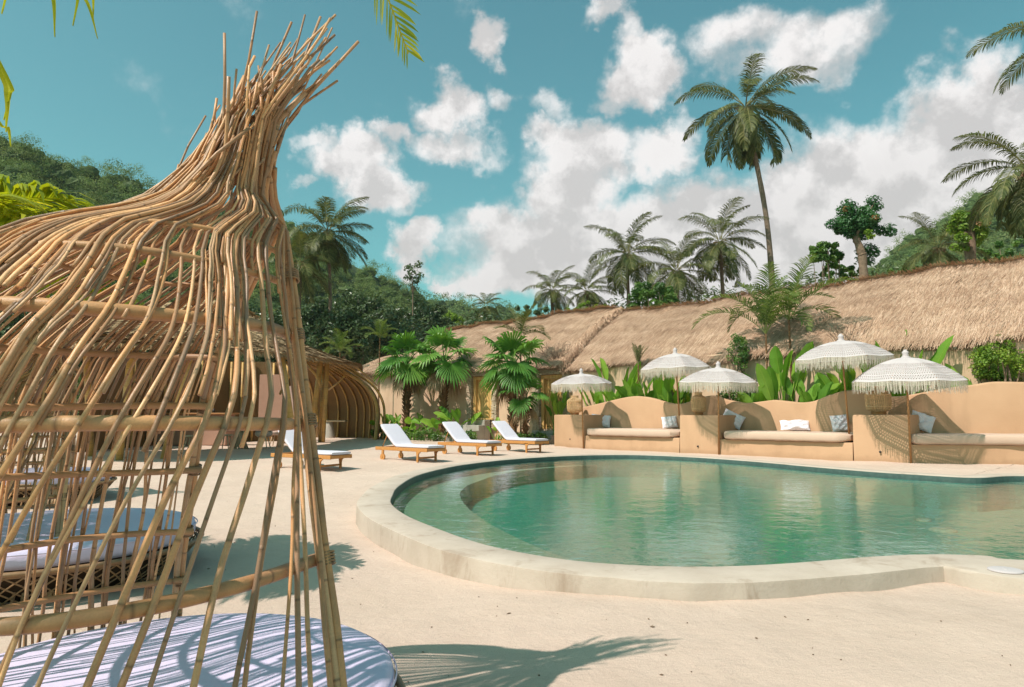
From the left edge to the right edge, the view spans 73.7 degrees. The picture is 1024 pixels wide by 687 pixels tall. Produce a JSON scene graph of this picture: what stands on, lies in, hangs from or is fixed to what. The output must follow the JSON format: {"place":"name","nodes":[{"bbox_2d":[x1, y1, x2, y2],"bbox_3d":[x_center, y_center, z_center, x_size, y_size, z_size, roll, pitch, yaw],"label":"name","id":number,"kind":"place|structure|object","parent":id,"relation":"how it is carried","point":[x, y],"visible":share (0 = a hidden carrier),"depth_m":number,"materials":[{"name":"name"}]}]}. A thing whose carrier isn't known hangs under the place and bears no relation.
{"place":"outdoors","nodes":[
{"label":"outdoors","id":0,"kind":"place"},
{"bbox_2d":[0,150,420,356],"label":"hill","id":1,"kind":"structure","parent":0,"point":[354,268],"depth_m":135.78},
{"bbox_2d":[0,131,448,414],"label":"forest","id":2,"kind":"object","parent":1,"relation":"on","point":[24,163],"visible":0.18,"depth_m":114.71,"materials":[{"name":"green plant"}]},
{"bbox_2d":[79,245,1019,364],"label":"undergrowth","id":3,"kind":"object","parent":1,"relation":"on","point":[423,330],"visible":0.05,"depth_m":50.18,"materials":[{"name":"green plant"}]},
{"bbox_2d":[0,420,1023,686],"bbox_3d":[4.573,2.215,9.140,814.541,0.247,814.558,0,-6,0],"label":"ground","id":4,"kind":"structure","parent":0,"point":[884,638],"depth_m":4.39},
{"bbox_2d":[0,311,76,371],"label":"broadleaf tree","id":5,"kind":"object","parent":4,"relation":"on","point":[9,326],"visible":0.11,"depth_m":45.24,"materials":[{"name":"green plant"}]},
{"bbox_2d":[0,341,86,507],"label":"woven canopy","id":6,"kind":"object","parent":4,"relation":"on","point":[71,462],"visible":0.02,"depth_m":10.39,"materials":[{"name":"wood"}]},
{"bbox_2d":[0,296,93,603],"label":"woven canopy","id":7,"kind":"object","parent":4,"relation":"on","point":[15,394],"visible":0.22,"depth_m":5.64,"materials":[{"name":"wood"}]},
{"bbox_2d":[3,467,116,506],"bbox_3d":[-7.500,2.242,10.728,2.249,0.458,2.249,4,-7,-34],"label":"round daybed","id":8,"kind":"object","parent":4,"relation":"on","point":[99,488],"visible":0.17,"depth_m":10.32,"materials":[{"name":"fabric"}]},
{"bbox_2d":[0,174,152,305],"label":"coconut palm","id":9,"kind":"object","parent":4,"relation":"on","point":[27,196],"visible":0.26,"depth_m":4.99,"materials":[{"name":"green plant"}]},
{"bbox_2d":[0,508,203,605],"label":"round daybed","id":10,"kind":"object","parent":4,"relation":"on","point":[12,581],"visible":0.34,"depth_m":5.24,"materials":[{"name":"fabric"}]},
{"bbox_2d":[0,11,359,686],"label":"woven canopy","id":11,"kind":"object","parent":4,"relation":"on","point":[209,173],"visible":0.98,"depth_m":2.31,"materials":[{"name":"wicker"}]},
{"bbox_2d":[1,300,385,459],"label":"bamboo bar","id":12,"kind":"object","parent":4,"relation":"on","point":[340,389],"visible":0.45,"depth_m":27.16,"materials":[{"name":"wood"}]},
{"bbox_2d":[155,413,239,444],"bbox_3d":[-11.681,3.116,24.953,3.324,1.160,0.806,-1,-6,7],"label":"bar counter","id":13,"kind":"object","parent":4,"relation":"on","point":[209,437],"visible":0.19,"depth_m":24.66,"materials":[{"name":"beige concrete"}]},
{"bbox_2d":[0,613,405,686],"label":"round daybed","id":14,"kind":"object","parent":4,"relation":"on","point":[368,661],"visible":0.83,"depth_m":2.81,"materials":[{"name":"fabric"}]},
{"bbox_2d":[0,0,423,146],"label":"coconut palm","id":15,"kind":"object","parent":4,"relation":"on","point":[6,82],"visible":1,"depth_m":1.68,"materials":[{"name":"green plant"}]},
{"bbox_2d":[258,375,288,442],"bbox_3d":[-9.227,2.521,26.380,1.118,2.635,0.500,0,-6,0],"label":"screen panel","id":16,"kind":"object","parent":4,"relation":"on","point":[263,399],"visible":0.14,"depth_m":26.40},
{"bbox_2d":[240,311,312,361],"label":"broadleaf tree","id":17,"kind":"object","parent":4,"relation":"on","point":[261,358],"visible":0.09,"depth_m":49.00,"materials":[{"name":"green plant"}]},
{"bbox_2d":[268,231,342,309],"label":"coconut palm","id":18,"kind":"object","parent":4,"relation":"on","point":[305,280],"visible":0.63,"depth_m":45.19,"materials":[{"name":"green plant"}]},
{"bbox_2d":[271,430,351,470],"bbox_3d":[-4.587,2.390,15.589,1.920,0.928,0.682,-4,-7,31],"label":"sun lounger","id":19,"kind":"object","parent":4,"relation":"on","point":[322,454],"visible":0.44,"depth_m":15.32,"materials":[{"name":"fabric"}]},
{"bbox_2d":[301,296,351,349],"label":"broadleaf tree","id":20,"kind":"object","parent":4,"relation":"on","point":[314,311],"visible":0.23,"depth_m":53.23,"materials":[{"name":"green plant"}]},
{"bbox_2d":[283,196,371,348],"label":"coconut palm","id":21,"kind":"object","parent":4,"relation":"on","point":[331,252],"visible":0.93,"depth_m":46.59,"materials":[{"name":"green plant"}]},
{"bbox_2d":[305,309,376,364],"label":"broadleaf tree","id":22,"kind":"object","parent":4,"relation":"on","point":[353,325],"visible":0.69,"depth_m":45.52,"materials":[{"name":"green plant"}]},
{"bbox_2d":[320,328,361,357],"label":"feather palm","id":23,"kind":"object","parent":4,"relation":"on","point":[342,343],"visible":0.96,"depth_m":36.05,"materials":[{"name":"green plant"}]},
{"bbox_2d":[325,288,398,362],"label":"broadleaf tree","id":24,"kind":"object","parent":4,"relation":"on","point":[359,307],"visible":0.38,"depth_m":55.81,"materials":[{"name":"green plant"}]},
{"bbox_2d":[361,319,396,400],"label":"feather palm","id":25,"kind":"object","parent":4,"relation":"on","point":[380,325],"visible":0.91,"depth_m":33.44,"materials":[{"name":"green plant"}]},
{"bbox_2d":[365,319,413,357],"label":"broadleaf tree","id":26,"kind":"object","parent":4,"relation":"on","point":[374,350],"visible":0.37,"depth_m":49.77,"materials":[{"name":"green plant"}]},
{"bbox_2d":[371,330,436,432],"bbox_3d":[-4.789,1.946,31.003,3.391,5.121,3.157,0,-6,0],"label":"fan palm","id":27,"kind":"object","parent":4,"relation":"on","point":[407,381],"visible":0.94,"depth_m":30.72,"materials":[{"name":"green plant"}]},
{"bbox_2d":[376,293,440,356],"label":"broadleaf tree","id":28,"kind":"object","parent":4,"relation":"on","point":[416,314],"visible":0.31,"depth_m":59.97,"materials":[{"name":"green plant"}]},
{"bbox_2d":[375,424,445,461],"bbox_3d":[-2.633,2.550,17.619,1.920,0.928,0.682,-5,-7,38],"label":"sun lounger","id":29,"kind":"object","parent":4,"relation":"on","point":[399,439],"visible":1,"depth_m":17.63,"materials":[{"name":"fabric"}]},
{"bbox_2d":[403,260,424,327],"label":"sapling","id":30,"kind":"object","parent":4,"relation":"on","point":[417,278],"visible":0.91,"depth_m":58.78,"materials":[{"name":"green plant"}]},
{"bbox_2d":[402,412,432,439],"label":"broad leaf plant","id":31,"kind":"object","parent":4,"relation":"on","point":[408,420],"visible":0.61,"depth_m":29.99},
{"bbox_2d":[407,429,450,440],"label":"shrub","id":32,"kind":"object","parent":4,"relation":"on","point":[417,434],"visible":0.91,"depth_m":28.47,"materials":[{"name":"green plant"}]},
{"bbox_2d":[420,303,457,335],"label":"broadleaf tree","id":33,"kind":"object","parent":4,"relation":"on","point":[440,309],"visible":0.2,"depth_m":61.70,"materials":[{"name":"green plant"}]},
{"bbox_2d":[409,325,479,434],"bbox_3d":[-2.943,1.746,29.909,3.201,5.295,3.342,0,-6,0],"label":"fan palm","id":34,"kind":"object","parent":4,"relation":"on","point":[444,378],"visible":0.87,"depth_m":29.71,"materials":[{"name":"green plant"}]},
{"bbox_2d":[420,412,471,440],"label":"broad leaf plant","id":35,"kind":"object","parent":4,"relation":"on","point":[433,422],"visible":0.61,"depth_m":28.90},
{"bbox_2d":[433,406,482,423],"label":"broad leaf plant","id":36,"kind":"object","parent":4,"relation":"on","point":[444,413],"visible":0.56,"depth_m":29.04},
{"bbox_2d":[437,420,489,440],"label":"concrete steps","id":37,"kind":"structure","parent":4,"relation":"on","point":[479,427],"depth_m":28.80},
{"bbox_2d":[438,422,501,455],"bbox_3d":[-1.227,2.717,19.601,1.920,0.928,0.682,-5,-8,40],"label":"sun lounger","id":38,"kind":"object","parent":4,"relation":"on","point":[458,434],"visible":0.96,"depth_m":19.59,"materials":[{"name":"fabric"}]},
{"bbox_2d":[467,292,504,320],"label":"broadleaf tree","id":39,"kind":"object","parent":4,"relation":"on","point":[485,298],"visible":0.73,"depth_m":52.38,"materials":[{"name":"green plant"}]},
{"bbox_2d":[358,304,623,439],"bbox_3d":[-1.310,1.699,33.862,16.181,5.987,7.694,-5,-8,42],"label":"thatched villa","id":40,"kind":"object","parent":4,"relation":"on","point":[578,330],"visible":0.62,"depth_m":30.00,"materials":[{"name":"plant"}]},
{"bbox_2d":[473,376,494,417],"bbox_3d":[-1.202,2.345,29.761,1.196,1.826,0.180,-5,-8,41],"label":"door","id":41,"kind":"structure","parent":40,"relation":"in","point":[481,403],"depth_m":29.92,"materials":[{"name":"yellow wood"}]},
{"bbox_2d":[541,374,565,428],"bbox_3d":[1.659,2.324,27.233,1.156,2.156,0.180,-5,-8,41],"label":"door","id":42,"kind":"structure","parent":40,"relation":"in","point":[546,421],"depth_m":27.42,"materials":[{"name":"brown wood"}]},
{"bbox_2d":[477,330,552,443],"bbox_3d":[0.078,1.767,25.967,3.010,4.457,2.832,0,-6,0],"label":"fan palm","id":43,"kind":"object","parent":4,"relation":"on","point":[511,374],"visible":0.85,"depth_m":25.72,"materials":[{"name":"green plant"}]},
{"bbox_2d":[492,421,548,452],"bbox_3d":[0.183,2.842,20.916,1.920,0.928,0.682,-5,-8,42],"label":"sun lounger","id":44,"kind":"object","parent":4,"relation":"on","point":[506,431],"visible":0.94,"depth_m":20.88,"materials":[{"name":"fabric"}]},
{"bbox_2d":[492,303,550,433],"bbox_3d":[0.376,1.210,26.594,2.278,5.686,2.461,0,-6,0],"label":"feather palm","id":45,"kind":"object","parent":4,"relation":"on","point":[521,323],"visible":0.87,"depth_m":26.61,"materials":[{"name":"green plant"}]},
{"bbox_2d":[498,376,550,444],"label":"fan palm","id":46,"kind":"object","parent":4,"relation":"on","point":[523,415],"visible":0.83,"depth_m":25.39,"materials":[{"name":"green plant"}]},
{"bbox_2d":[506,304,548,410],"bbox_3d":[1.128,1.478,39.943,3.035,7.493,2.660,0,-6,0],"label":"leafy bush","id":47,"kind":"object","parent":4,"relation":"on","point":[535,312],"visible":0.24,"depth_m":39.64,"materials":[{"name":"green plant"}]},
{"bbox_2d":[522,265,578,378],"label":"coconut palm","id":48,"kind":"object","parent":4,"relation":"on","point":[550,294],"visible":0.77,"depth_m":44.27,"materials":[{"name":"green plant"}]},
{"bbox_2d":[545,389,569,434],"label":"banana plant","id":49,"kind":"object","parent":4,"relation":"on","point":[559,406],"visible":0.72,"depth_m":26.51,"materials":[{"name":"green plant"}]},
{"bbox_2d":[551,368,611,448],"bbox_3d":[2.326,2.157,22.696,1.936,2.674,1.935,3,-6,-23],"label":"fringed umbrella","id":50,"kind":"object","parent":4,"relation":"on","point":[581,379],"visible":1,"depth_m":22.28,"materials":[{"name":"white fabric"}]},
{"bbox_2d":[553,260,617,309],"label":"coconut palm","id":51,"kind":"object","parent":4,"relation":"on","point":[591,296],"visible":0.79,"depth_m":42.21,"materials":[{"name":"green plant"}]},
{"bbox_2d":[576,386,623,405],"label":"banana plant","id":52,"kind":"object","parent":4,"relation":"on","point":[597,397],"visible":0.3,"depth_m":24.93,"materials":[{"name":"green plant"}]},
{"bbox_2d":[591,358,640,401],"bbox_3d":[3.693,1.985,24.799,2.495,2.989,1.460,-5,-8,41],"label":"banana plant","id":53,"kind":"object","parent":4,"relation":"on","point":[609,395],"visible":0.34,"depth_m":24.44,"materials":[{"name":"green plant"}]},
{"bbox_2d":[583,212,675,307],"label":"coconut palm","id":54,"kind":"object","parent":4,"relation":"on","point":[626,264],"visible":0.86,"depth_m":44.42,"materials":[{"name":"green plant"}]},
{"bbox_2d":[614,376,655,397],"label":"banana plant","id":55,"kind":"object","parent":4,"relation":"on","point":[627,390],"visible":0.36,"depth_m":23.58,"materials":[{"name":"green plant"}]},
{"bbox_2d":[626,281,679,309],"bbox_3d":[7.841,0.742,37.202,2.670,8.407,2.485,6,-8,-45],"label":"round bush","id":56,"kind":"object","parent":4,"relation":"on","point":[639,293],"visible":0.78,"depth_m":37.01,"materials":[{"name":"green plant"}]},
{"bbox_2d":[653,372,689,403],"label":"banana plant","id":57,"kind":"object","parent":4,"relation":"on","point":[668,384],"visible":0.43,"depth_m":22.62,"materials":[{"name":"green plant"}]},
{"bbox_2d":[634,232,725,304],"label":"coconut palm","id":58,"kind":"object","parent":4,"relation":"on","point":[677,279],"visible":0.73,"depth_m":41.15,"materials":[{"name":"green plant"}]},
{"bbox_2d":[356,454,1023,600],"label":"pool coping","id":59,"kind":"object","parent":4,"relation":"on","point":[382,521],"visible":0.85,"depth_m":5.12,"materials":[{"name":"concrete"}]},
{"bbox_2d":[391,455,1023,504],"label":"pool waterline","id":60,"kind":"object","parent":59,"relation":"attached to","point":[402,487],"visible":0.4,"depth_m":14.79,"materials":[{"name":"tile"}]},
{"bbox_2d":[987,566,1023,573],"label":"skimmer lid","id":61,"kind":"object","parent":59,"relation":"on","point":[1006,570],"visible":1,"depth_m":4.98,"materials":[{"name":"plastic"}]},
{"bbox_2d":[393,459,1023,566],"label":"pool basin","id":62,"kind":"object","parent":4,"relation":"in","point":[648,512],"visible":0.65,"depth_m":11.98,"materials":[{"name":"liquid"}]},
{"bbox_2d":[396,465,596,560],"bbox_3d":[1.868,2.925,12.970,8.514,0.350,13.178,-5,-8,43],"label":"pool shelf","id":63,"kind":"object","parent":62,"relation":"on","point":[442,506],"visible":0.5,"depth_m":11.15,"materials":[{"name":"liquid"}]},
{"bbox_2d":[679,361,758,454],"bbox_3d":[5.901,1.833,19.457,2.139,2.660,2.142,2,-6,-23],"label":"fringed umbrella","id":64,"kind":"object","parent":4,"relation":"on","point":[705,377],"visible":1,"depth_m":18.94,"materials":[{"name":"fabric"}]},
{"bbox_2d":[678,196,768,295],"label":"coconut palm","id":65,"kind":"object","parent":4,"relation":"on","point":[718,249],"visible":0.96,"depth_m":41.35,"materials":[{"name":"green plant"}]},
{"bbox_2d":[716,380,755,401],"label":"climbing shrub","id":66,"kind":"object","parent":4,"relation":"on","point":[733,397],"visible":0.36,"depth_m":21.24,"materials":[{"name":"green plant"}]},
{"bbox_2d":[726,333,749,394],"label":"climbing shrub","id":67,"kind":"object","parent":4,"relation":"on","point":[741,361],"visible":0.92,"depth_m":21.54,"materials":[{"name":"green plant"}]},
{"bbox_2d":[674,53,819,287],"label":"coconut palm","id":68,"kind":"object","parent":4,"relation":"on","point":[746,126],"visible":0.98,"depth_m":41.29,"materials":[{"name":"green plant"}]},
{"bbox_2d":[737,372,781,402],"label":"banana plant","id":69,"kind":"object","parent":4,"relation":"on","point":[759,396],"visible":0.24,"depth_m":20.75,"materials":[{"name":"green plant"}]},
{"bbox_2d":[691,261,834,400],"bbox_3d":[8.162,0.599,21.350,3.361,5.839,3.938,4,-7,-37],"label":"feather palm","id":70,"kind":"object","parent":4,"relation":"on","point":[770,316],"visible":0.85,"depth_m":21.10,"materials":[{"name":"green plant"}]},
{"bbox_2d":[741,341,813,401],"bbox_3d":[8.387,1.442,20.622,2.302,3.218,2.605,0,-6,0],"label":"banana plant","id":71,"kind":"object","parent":4,"relation":"on","point":[767,378],"visible":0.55,"depth_m":20.28,"materials":[{"name":"green plant"}]},
{"bbox_2d":[554,382,1023,464],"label":"plaster bench","id":72,"kind":"object","parent":4,"relation":"on","point":[992,407],"visible":0.87,"depth_m":18.13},
{"bbox_2d":[567,396,581,414],"bbox_3d":[2.280,2.241,24.822,0.564,0.690,0.564,0,-6,0],"label":"woven lantern","id":73,"kind":"object","parent":72,"relation":"on","point":[576,410],"visible":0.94,"depth_m":24.68,"materials":[{"name":"wicker"}]},
{"bbox_2d":[587,428,679,436],"bbox_3d":[4.035,2.863,22.012,3.370,0.249,1.292,-5,-8,42],"label":"seat cushion","id":74,"kind":"object","parent":72,"relation":"on","point":[644,432],"visible":0.89,"depth_m":21.42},
{"bbox_2d":[640,348,710,415],"bbox_3d":[5.075,1.171,21.050,2.087,2.101,2.094,2,-6,-23],"label":"fringed umbrella","id":75,"kind":"object","parent":72,"relation":"on","point":[685,363],"visible":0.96,"depth_m":20.58,"materials":[{"name":"white fabric"}]},
{"bbox_2d":[691,392,706,414],"bbox_3d":[5.637,1.814,20.633,0.461,0.691,0.461,0,-6,0],"label":"woven lantern","id":76,"kind":"object","parent":72,"relation":"on","point":[696,409],"visible":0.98,"depth_m":20.50,"materials":[{"name":"wicker"}]},
{"bbox_2d":[724,430,852,441],"bbox_3d":[7.557,2.522,18.665,3.439,0.249,1.292,-6,-8,44],"label":"seat cushion","id":77,"kind":"object","parent":72,"relation":"on","point":[815,436],"visible":0.91,"depth_m":18.07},
{"bbox_2d":[780,420,809,430],"bbox_3d":[7.888,2.283,19.046,0.771,0.316,0.273,-1,-40,13],"label":"pillow","id":78,"kind":"object","parent":77,"relation":"on","point":[797,425],"visible":1,"depth_m":18.99,"materials":[{"name":"fabric"}]},
{"bbox_2d":[830,414,847,431],"bbox_3d":[8.765,2.127,18.271,0.426,0.442,0.274,-7,-22,11],"label":"pillow","id":79,"kind":"object","parent":77,"relation":"on","point":[838,422],"visible":0.94,"depth_m":18.21,"materials":[{"name":"fabric"}]},
{"bbox_2d":[795,334,893,441],"bbox_3d":[8.509,1.139,17.502,2.298,2.805,2.308,-2,-6,23],"label":"fringed umbrella","id":80,"kind":"object","parent":72,"relation":"on","point":[843,356],"visible":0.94,"depth_m":17.08,"materials":[{"name":"fabric"}]},
{"bbox_2d":[865,386,891,414],"bbox_3d":[9.197,1.428,17.152,0.609,0.714,0.609,0,-6,0],"label":"woven lantern","id":81,"kind":"object","parent":72,"relation":"on","point":[873,399],"visible":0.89,"depth_m":17.07,"materials":[{"name":"wicker"}]},
{"bbox_2d":[911,433,1023,444],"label":"seat cushion","id":82,"kind":"object","parent":72,"relation":"on","point":[966,439],"visible":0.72,"depth_m":15.83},
{"bbox_2d":[912,410,935,432],"bbox_3d":[10.112,1.925,16.847,0.527,0.461,0.279,21,-23,24],"label":"pillow","id":83,"kind":"object","parent":82,"relation":"on","point":[926,423],"visible":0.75,"depth_m":16.76,"materials":[{"name":"fabric"}]},
{"bbox_2d":[727,253,858,401],"bbox_3d":[8.567,0.412,20.886,3.411,6.117,3.590,0,-6,0],"label":"feather palm","id":84,"kind":"object","parent":4,"relation":"on","point":[790,291],"visible":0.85,"depth_m":20.90,"materials":[{"name":"green plant"}]},
{"bbox_2d":[564,254,1023,406],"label":"thatched villa","id":85,"kind":"object","parent":4,"relation":"on","point":[970,305],"visible":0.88,"depth_m":21.11,"materials":[{"name":"plant"}]},
{"bbox_2d":[780,372,847,401],"bbox_3d":[8.819,1.862,19.476,1.501,2.155,1.960,1,-6,-10],"label":"banana plant","id":86,"kind":"object","parent":4,"relation":"on","point":[815,392],"visible":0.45,"depth_m":19.48,"materials":[{"name":"green plant"}]},
{"bbox_2d":[809,241,844,285],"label":"leafy tree","id":87,"kind":"object","parent":4,"relation":"on","point":[833,258],"visible":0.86,"depth_m":31.26,"materials":[{"name":"green plant"}]},
{"bbox_2d":[819,264,868,284],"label":"leafy bush","id":88,"kind":"object","parent":4,"relation":"on","point":[849,268],"visible":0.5,"depth_m":32.27,"materials":[{"name":"green plant"}]},
{"bbox_2d":[826,364,863,390],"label":"banana plant","id":89,"kind":"object","parent":4,"relation":"on","point":[832,378],"visible":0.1,"depth_m":19.02,"materials":[{"name":"green plant"}]},
{"bbox_2d":[818,313,874,383],"bbox_3d":[9.662,1.122,19.596,1.682,4.046,0.878,0,-6,0],"label":"bare shrub","id":90,"kind":"object","parent":4,"relation":"on","point":[837,332],"visible":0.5,"depth_m":19.78,"materials":[{"name":"brown plant"}]},
{"bbox_2d":[824,195,897,279],"bbox_3d":[15.683,-1.230,30.347,3.033,10.906,1.832,-2,-6,22],"label":"pruned tree","id":91,"kind":"object","parent":4,"relation":"on","point":[856,225],"visible":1,"depth_m":30.45,"materials":[{"name":"green plant"}]},
{"bbox_2d":[818,329,929,392],"bbox_3d":[9.917,1.241,19.039,2.707,3.304,2.565,3,-6,-25],"label":"banana plant","id":92,"kind":"object","parent":4,"relation":"on","point":[861,368],"visible":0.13,"depth_m":18.79,"materials":[{"name":"green plant"}]},
{"bbox_2d":[852,350,969,462],"bbox_3d":[9.326,1.477,16.075,2.337,2.683,2.336,-2,-6,22],"label":"fringed umbrella","id":93,"kind":"object","parent":4,"relation":"on","point":[895,371],"visible":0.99,"depth_m":15.57,"materials":[{"name":"fabric"}]},
{"bbox_2d":[895,335,953,395],"bbox_3d":[11.038,1.259,18.287,2.188,3.111,1.652,4,-7,-37],"label":"banana plant","id":94,"kind":"object","parent":4,"relation":"on","point":[938,356],"visible":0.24,"depth_m":17.96,"materials":[{"name":"green plant"}]},
{"bbox_2d":[897,210,993,269],"bbox_3d":[21.752,-0.941,34.386,4.180,11.759,4.376,0,-6,0],"label":"coconut palm","id":95,"kind":"object","parent":4,"relation":"on","point":[939,254],"visible":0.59,"depth_m":34.44,"materials":[{"name":"green plant"}]},
{"bbox_2d":[946,208,991,262],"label":"pruned tree","id":96,"kind":"object","parent":4,"relation":"on","point":[958,223],"visible":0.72,"depth_m":27.38,"materials":[{"name":"green plant"}]},
{"bbox_2d":[941,131,1023,239],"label":"coconut palm","id":97,"kind":"object","parent":4,"relation":"on","point":[1006,187],"visible":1,"depth_m":24.95,"materials":[{"name":"green plant"}]},
{"bbox_2d":[966,21,1023,94],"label":"coconut palm","id":98,"kind":"object","parent":4,"relation":"on","point":[1001,34],"visible":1,"depth_m":14.66,"materials":[{"name":"green plant"}]},
{"bbox_2d":[966,339,1023,382],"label":"flowering shrub","id":99,"kind":"object","parent":4,"relation":"on","point":[984,358],"visible":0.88,"depth_m":17.17,"materials":[{"name":"green plant"}]},
{"bbox_2d":[977,238,1023,261],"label":"leafy bush","id":100,"kind":"object","parent":4,"relation":"on","point":[1008,251],"visible":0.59,"depth_m":34.91,"materials":[{"name":"green plant"}]},
{"bbox_2d":[990,359,1017,381],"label":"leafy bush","id":101,"kind":"object","parent":4,"relation":"on","point":[993,365],"visible":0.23,"depth_m":17.21,"materials":[{"name":"green plant"}]},
{"bbox_2d":[994,331,1016,381],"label":"flowering shrub","id":102,"kind":"object","parent":4,"relation":"on","point":[1007,366],"visible":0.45,"depth_m":17.28,"materials":[{"name":"green plant"}]},
{"bbox_2d":[0,0,1023,316],"label":"sky","id":103,"kind":"structure","parent":0,"point":[522,126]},
{"bbox_2d":[466,308,567,413],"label":"hill","id":104,"kind":"structure","parent":0,"point":[496,320],"depth_m":307.46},
{"bbox_2d":[424,292,566,411],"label":"forest","id":105,"kind":"object","parent":104,"relation":"on","point":[455,306],"visible":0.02,"depth_m":301.03,"materials":[{"name":"green plant"}]},
{"bbox_2d":[921,191,1023,259],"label":"hill","id":106,"kind":"structure","parent":0,"point":[1020,247],"depth_m":205.23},
{"bbox_2d":[868,188,1023,276],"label":"forest","id":107,"kind":"object","parent":106,"relation":"on","point":[1004,237],"visible":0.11,"depth_m":200.45,"materials":[{"name":"green plant"}]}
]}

